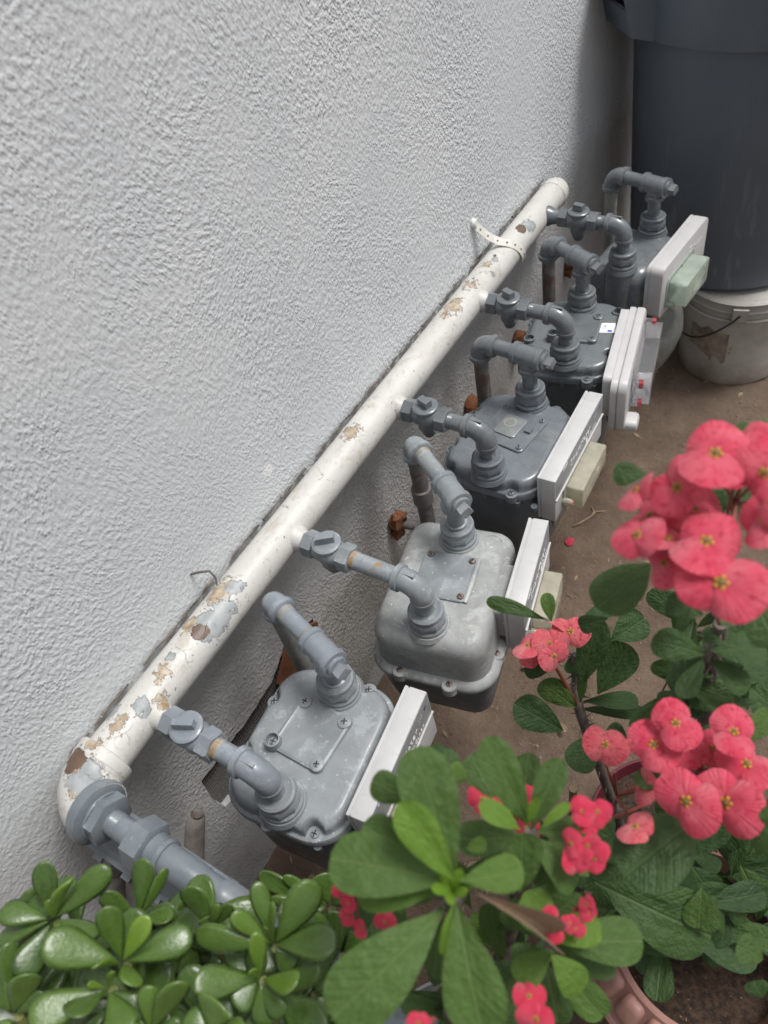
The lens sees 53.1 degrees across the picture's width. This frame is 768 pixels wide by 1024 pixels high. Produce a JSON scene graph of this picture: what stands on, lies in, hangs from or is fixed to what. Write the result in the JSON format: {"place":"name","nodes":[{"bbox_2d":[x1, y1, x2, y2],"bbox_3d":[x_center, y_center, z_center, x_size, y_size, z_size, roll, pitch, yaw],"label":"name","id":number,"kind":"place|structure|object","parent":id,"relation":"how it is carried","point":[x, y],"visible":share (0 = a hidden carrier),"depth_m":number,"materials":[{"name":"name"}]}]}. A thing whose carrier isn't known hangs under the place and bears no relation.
{"place":"outdoors","nodes":[
{"label":"outdoors","id":0,"kind":"place"},
{"bbox_2d":[0,858,361,1023],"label":"jade plant","id":1,"kind":"object","parent":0,"point":[193,952],"visible":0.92,"depth_m":0.66,"materials":[{"name":"green plant"}]},
{"bbox_2d":[256,340,767,1023],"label":"ground","id":2,"kind":"structure","parent":0,"point":[676,428],"depth_m":1.77,"materials":[{"name":"brown soil"}]},
{"bbox_2d":[261,591,351,688],"bbox_3d":[-0.050,0.379,1.273,0.040,0.732,0.191,-37,52,-19],"label":"outlet pipe","id":3,"kind":"object","parent":2,"relation":"on","point":[303,641],"visible":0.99,"depth_m":1.01,"materials":[{"name":"grey metal"}]},
{"bbox_2d":[228,664,436,869],"bbox_3d":[-0.055,0.375,1.080,0.256,0.270,0.236,13,54,23],"label":"gas meter","id":4,"kind":"object","parent":3,"relation":"attached to","point":[327,753],"visible":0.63,"depth_m":1.01,"materials":[{"name":"grey paint"}]},
{"bbox_2d":[156,705,284,801],"bbox_3d":[-0.198,0.304,0.954,0.173,0.114,0.043,19,56,27],"label":"shutoff valve","id":5,"kind":"object","parent":4,"relation":"on","point":[191,732],"visible":0.98,"depth_m":0.93,"materials":[{"name":"grey metal"}]},
{"bbox_2d":[307,873,314,878],"bbox_3d":[-0.142,0.703,1.463,0.013,0.006,0.030,22,69,22],"label":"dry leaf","id":6,"kind":"object","parent":2,"relation":"on","point":[311,876],"visible":0.43,"depth_m":1.47,"materials":[{"name":"brown plant"}]},
{"bbox_2d":[0,0,633,932],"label":"stucco wall","id":7,"kind":"structure","parent":2,"relation":"on","point":[244,246],"depth_m":0.99,"materials":[{"name":"paint"}]},
{"bbox_2d":[101,866,125,908],"bbox_3d":[-0.393,0.567,1.112,0.038,0.119,0.089,19,56,27],"label":"wooden peg","id":8,"kind":"object","parent":7,"relation":"attached to","point":[118,883],"visible":0.28,"depth_m":1.09,"materials":[{"name":"brown wood"}]},
{"bbox_2d":[184,808,204,859],"bbox_3d":[-0.310,0.539,1.249,0.038,0.119,0.089,19,56,27],"label":"capped pipe stub","id":9,"kind":"object","parent":7,"relation":"attached to","point":[194,838],"visible":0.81,"depth_m":1.23,"materials":[{"name":"grey metal"}]},
{"bbox_2d":[190,570,217,585],"bbox_3d":[-0.246,0.089,1.056,0.037,0.024,0.011,6,51,18],"label":"bent nail","id":10,"kind":"object","parent":7,"relation":"attached to","point":[204,571],"visible":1,"depth_m":1.05,"materials":[{"name":"grey metal"}]},
{"bbox_2d":[276,621,317,684],"bbox_3d":[-0.147,0.264,1.374,0.013,0.165,0.125,21,57,28],"label":"rusty plate","id":11,"kind":"object","parent":7,"relation":"attached to","point":[287,669],"visible":0.29,"depth_m":1.34,"materials":[{"name":"brown metal"}]},
{"bbox_2d":[57,177,568,826],"bbox_3d":[0.001,-0.166,1.287,0.092,0.077,1.530,19,56,27],"label":"header pipe","id":12,"kind":"object","parent":7,"relation":"attached to","point":[117,741],"visible":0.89,"depth_m":1.12,"materials":[{"name":"white metal"}]},
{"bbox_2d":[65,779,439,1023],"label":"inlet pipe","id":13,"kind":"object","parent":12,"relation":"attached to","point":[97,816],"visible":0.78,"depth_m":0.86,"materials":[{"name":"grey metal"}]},
{"bbox_2d":[470,218,525,266],"bbox_3d":[0.226,-0.523,1.502,0.110,0.134,0.028,-21,48,-5],"label":"pipe strap","id":14,"kind":"object","parent":12,"relation":"attached to","point":[483,232],"visible":1,"depth_m":1.50,"materials":[{"name":"white metal"}]},
{"bbox_2d":[388,510,420,539],"bbox_3d":[0.050,0.029,1.535,0.083,0.068,0.044,14,54,23],"label":"rusty stub","id":15,"kind":"object","parent":7,"relation":"attached to","point":[399,522],"visible":0.91,"depth_m":1.53,"materials":[{"name":"brown metal"}]},
{"bbox_2d":[464,393,477,412],"bbox_3d":[0.194,-0.227,1.693,0.036,0.075,0.045,19,56,27],"label":"rusty stub","id":16,"kind":"object","parent":7,"relation":"attached to","point":[471,403],"visible":0.51,"depth_m":1.67,"materials":[{"name":"brown metal"}]},
{"bbox_2d":[512,330,525,342],"bbox_3d":[0.319,-0.399,1.817,0.035,0.072,0.041,19,56,27],"label":"rusty stub","id":17,"kind":"object","parent":7,"relation":"attached to","point":[518,335],"visible":0.39,"depth_m":1.79,"materials":[{"name":"brown metal"}]},
{"bbox_2d":[564,263,572,277],"bbox_3d":[0.479,-0.634,1.962,0.037,0.074,0.043,19,56,27],"label":"rusty stub","id":18,"kind":"object","parent":7,"relation":"attached to","point":[568,271],"visible":0.29,"depth_m":1.97,"materials":[{"name":"brown metal"}]},
{"bbox_2d":[415,982,438,991],"bbox_3d":[0.116,0.843,1.148,0.220,0.220,0.220,19,56,27],"label":"flower pot","id":19,"kind":"object","parent":2,"relation":"on","point":[428,986],"visible":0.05,"depth_m":1.14,"materials":[{"name":"soil"}]},
{"bbox_2d":[323,736,643,1023],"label":"crown of thorns","id":20,"kind":"object","parent":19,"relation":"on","point":[385,871],"visible":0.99,"depth_m":0.54,"materials":[{"name":"green plant"}]},
{"bbox_2d":[402,436,473,531],"bbox_3d":[0.136,0.162,1.419,0.040,0.732,0.200,-25,49,-9],"label":"outlet pipe","id":21,"kind":"object","parent":2,"relation":"on","point":[420,459],"visible":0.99,"depth_m":1.17,"materials":[{"name":"grey metal"}]},
{"bbox_2d":[374,515,562,712],"bbox_3d":[0.130,0.160,1.214,0.272,0.244,0.276,9,52,20],"label":"gas meter","id":22,"kind":"object","parent":21,"relation":"attached to","point":[451,650],"visible":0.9,"depth_m":1.15,"materials":[{"name":"metal"}]},
{"bbox_2d":[298,529,435,616],"bbox_3d":[-0.022,0.089,1.101,0.211,0.114,0.043,19,56,27],"label":"shutoff valve","id":23,"kind":"object","parent":22,"relation":"on","point":[331,551],"visible":1,"depth_m":1.07,"materials":[{"name":"grey metal"}]},
{"bbox_2d":[469,334,555,407],"bbox_3d":[0.275,-0.052,1.574,0.166,0.732,0.040,25,59,30],"label":"outlet pipe","id":24,"kind":"object","parent":2,"relation":"on","point":[532,362],"visible":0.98,"depth_m":1.32,"materials":[{"name":"grey metal"}]},
{"bbox_2d":[444,379,605,557],"bbox_3d":[0.256,-0.066,1.393,0.254,0.270,0.253,18,56,26],"label":"gas meter","id":25,"kind":"object","parent":24,"relation":"attached to","point":[547,462],"visible":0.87,"depth_m":1.31,"materials":[{"name":"grey paint"}]},
{"bbox_2d":[400,395,497,460],"bbox_3d":[0.109,-0.133,1.264,0.167,0.114,0.043,19,56,27],"label":"shutoff valve","id":26,"kind":"object","parent":25,"relation":"on","point":[429,416],"visible":1,"depth_m":1.24,"materials":[{"name":"grey paint"}]},
{"bbox_2d":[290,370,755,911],"bbox_3d":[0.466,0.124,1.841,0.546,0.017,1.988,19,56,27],"label":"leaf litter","id":27,"kind":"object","parent":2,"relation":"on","point":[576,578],"visible":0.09,"depth_m":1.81,"materials":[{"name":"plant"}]},
{"bbox_2d":[560,722,567,731],"bbox_3d":[0.364,0.438,1.573,0.013,0.003,0.030,-33,39,-8],"label":"dry leaf","id":28,"kind":"object","parent":2,"relation":"on","point":[565,728],"visible":0.62,"depth_m":1.57,"materials":[{"name":"beige plant"}]},
{"bbox_2d":[565,537,573,545],"bbox_3d":[0.454,0.073,1.884,0.022,0.010,0.027,19,56,27],"label":"fallen petal","id":29,"kind":"object","parent":2,"relation":"on","point":[569,541],"visible":1,"depth_m":1.88,"materials":[{"name":"pink plant"}]},
{"bbox_2d":[538,236,603,304],"bbox_3d":[0.416,-0.273,1.734,0.040,0.732,0.165,-31,50,-14],"label":"outlet pipe","id":30,"kind":"object","parent":2,"relation":"on","point":[586,265],"visible":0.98,"depth_m":1.48,"materials":[{"name":"grey metal"}]},
{"bbox_2d":[523,284,662,443],"bbox_3d":[0.403,-0.267,1.534,0.258,0.270,0.280,9,52,20],"label":"gas meter","id":31,"kind":"object","parent":30,"relation":"attached to","point":[610,353],"visible":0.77,"depth_m":1.43,"materials":[{"name":"grey paint"}]},
{"bbox_2d":[485,287,575,345],"bbox_3d":[0.271,-0.352,1.418,0.170,0.114,0.043,19,56,27],"label":"shutoff valve","id":32,"kind":"object","parent":31,"relation":"on","point":[509,307],"visible":0.99,"depth_m":1.39,"materials":[{"name":"grey paint"}]},
{"bbox_2d":[568,785,577,815],"bbox_3d":[0.308,0.528,1.263,0.013,0.391,0.013,19,56,27],"label":"cut stem","id":33,"kind":"object","parent":2,"relation":"on","point":[573,789],"visible":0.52,"depth_m":1.12,"materials":[{"name":"beige plant"}]},
{"bbox_2d":[573,507,604,525],"bbox_3d":[0.508,0.006,1.925,0.096,0.009,0.032,-25,49,-9],"label":"dry twig","id":34,"kind":"object","parent":2,"relation":"on","point":[593,513],"visible":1,"depth_m":1.92,"materials":[{"name":"brown wood"}]},
{"bbox_2d":[602,166,678,252],"bbox_3d":[0.593,-0.469,1.863,0.040,0.732,0.173,-39,53,-21],"label":"outlet pipe","id":35,"kind":"object","parent":2,"relation":"on","point":[658,189],"visible":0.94,"depth_m":1.61,"materials":[{"name":"grey metal"}]},
{"bbox_2d":[589,210,708,369],"bbox_3d":[0.567,-0.469,1.721,0.256,0.342,0.268,25,59,30],"label":"gas meter","id":36,"kind":"object","parent":35,"relation":"attached to","point":[658,273],"visible":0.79,"depth_m":1.60,"materials":[{"name":"grey paint"}]},
{"bbox_2d":[557,202,632,253],"bbox_3d":[0.432,-0.572,1.572,0.155,0.114,0.043,19,56,27],"label":"shutoff valve","id":37,"kind":"object","parent":36,"relation":"on","point":[578,219],"visible":1,"depth_m":1.54,"materials":[{"name":"grey paint"}]},
{"bbox_2d":[592,759,692,833],"bbox_3d":[0.482,0.579,1.330,0.254,0.165,0.254,19,56,27],"label":"flower pot","id":38,"kind":"object","parent":2,"relation":"on","point":[626,772],"visible":0.05,"depth_m":1.35,"materials":[{"name":"red plastic"}]},
{"bbox_2d":[513,567,767,1001],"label":"crown of thorns","id":39,"kind":"object","parent":38,"relation":"in","point":[661,881],"visible":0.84,"depth_m":0.72,"materials":[{"name":"green plant"}]},
{"bbox_2d":[578,419,767,771],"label":"crown of thorns","id":40,"kind":"object","parent":38,"relation":"in","point":[680,531],"visible":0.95,"depth_m":0.52,"materials":[{"name":"pink plant"}]},
{"bbox_2d":[584,850,767,1023],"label":"flower pot","id":41,"kind":"object","parent":2,"relation":"on","point":[704,992],"visible":0.2,"depth_m":0.96,"materials":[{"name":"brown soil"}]},
{"bbox_2d":[486,593,649,834],"bbox_3d":[0.272,0.320,1.098,0.194,0.641,0.096,-10,48,4],"label":"crown of thorns","id":42,"kind":"object","parent":41,"relation":"in","point":[613,660],"visible":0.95,"depth_m":0.94,"materials":[{"name":"green plant"}]},
{"bbox_2d":[678,286,767,384],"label":"plastic bucket","id":43,"kind":"object","parent":2,"relation":"on","point":[723,338],"visible":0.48,"depth_m":2.04,"materials":[{"name":"white plastic"}]},
{"bbox_2d":[603,0,767,289],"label":"trash bin","id":44,"kind":"object","parent":43,"relation":"on","point":[700,109],"visible":0.76,"depth_m":1.70,"materials":[{"name":"grey plastic"}]}
]}

